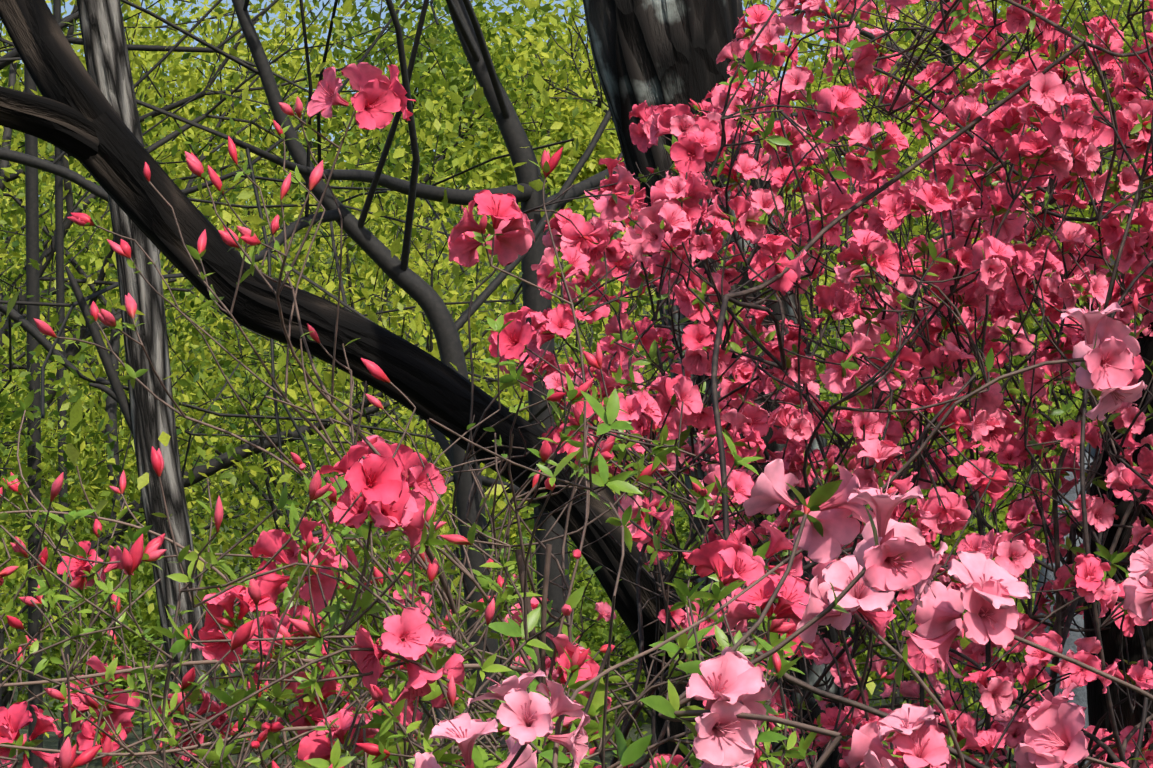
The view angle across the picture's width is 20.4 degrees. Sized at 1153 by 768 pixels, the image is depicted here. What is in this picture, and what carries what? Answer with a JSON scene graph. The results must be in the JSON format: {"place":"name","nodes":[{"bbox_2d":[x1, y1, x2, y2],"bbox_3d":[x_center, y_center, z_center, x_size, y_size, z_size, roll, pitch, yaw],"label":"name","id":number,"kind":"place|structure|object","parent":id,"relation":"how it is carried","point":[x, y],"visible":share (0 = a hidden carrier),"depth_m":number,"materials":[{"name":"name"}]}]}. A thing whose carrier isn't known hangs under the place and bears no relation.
{"place":"outdoors","nodes":[
{"label":"outdoors","id":0,"kind":"place"},
{"bbox_2d":[0,204,1075,767],"bbox_3d":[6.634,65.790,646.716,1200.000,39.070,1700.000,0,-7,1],"label":"ground","id":1,"kind":"structure","parent":0,"point":[52,740],"depth_m":57.55,"materials":[{"name":"green plant"}]},
{"bbox_2d":[76,0,219,767],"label":"grey trunk","id":2,"kind":"object","parent":1,"relation":"on","point":[108,66],"visible":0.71,"depth_m":9.40,"materials":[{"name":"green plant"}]},
{"bbox_2d":[65,266,132,434],"bbox_3d":[-1.236,1.015,9.407,0.576,2.721,0.172,6,-9,-39],"label":"dead branch","id":3,"kind":"object","parent":2,"relation":"attached to","point":[116,393],"visible":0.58,"depth_m":9.45,"materials":[{"name":"grey wood"}]},
{"bbox_2d":[0,0,702,765],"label":"leaning trunk","id":4,"kind":"object","parent":1,"relation":"on","point":[70,110],"visible":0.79,"depth_m":7.89,"materials":[{"name":"black plant"}]},
{"bbox_2d":[0,0,1152,767],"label":"azalea","id":5,"kind":"object","parent":1,"relation":"on","point":[1046,730],"depth_m":4.32,"materials":[{"name":"pink plant"}]},
{"bbox_2d":[0,5,1152,767],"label":"flower buds","id":6,"kind":"object","parent":5,"relation":"attached to","point":[130,561],"visible":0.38,"depth_m":2.96,"materials":[{"name":"plant"}]},
{"bbox_2d":[0,0,1152,767],"bbox_3d":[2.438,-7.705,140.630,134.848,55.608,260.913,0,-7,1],"label":"tree","id":7,"kind":"object","parent":1,"relation":"on","point":[568,116],"depth_m":25.23,"materials":[{"name":"green plant"}]},
{"bbox_2d":[583,0,858,767],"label":"trunk","id":8,"kind":"object","parent":1,"relation":"on","point":[657,52],"visible":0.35,"depth_m":6.80,"materials":[{"name":"black plant"}]},
{"bbox_2d":[1029,443,1099,767],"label":"trunk","id":9,"kind":"object","parent":1,"relation":"on","point":[1080,696],"depth_m":10.58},
{"bbox_2d":[1083,310,1152,767],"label":"trunk","id":10,"kind":"object","parent":1,"relation":"on","point":[1096,701],"visible":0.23,"depth_m":5.46,"materials":[{"name":"black plant"}]},
{"bbox_2d":[0,0,1140,224],"label":"sky","id":11,"kind":"structure","parent":0,"point":[68,7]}
]}

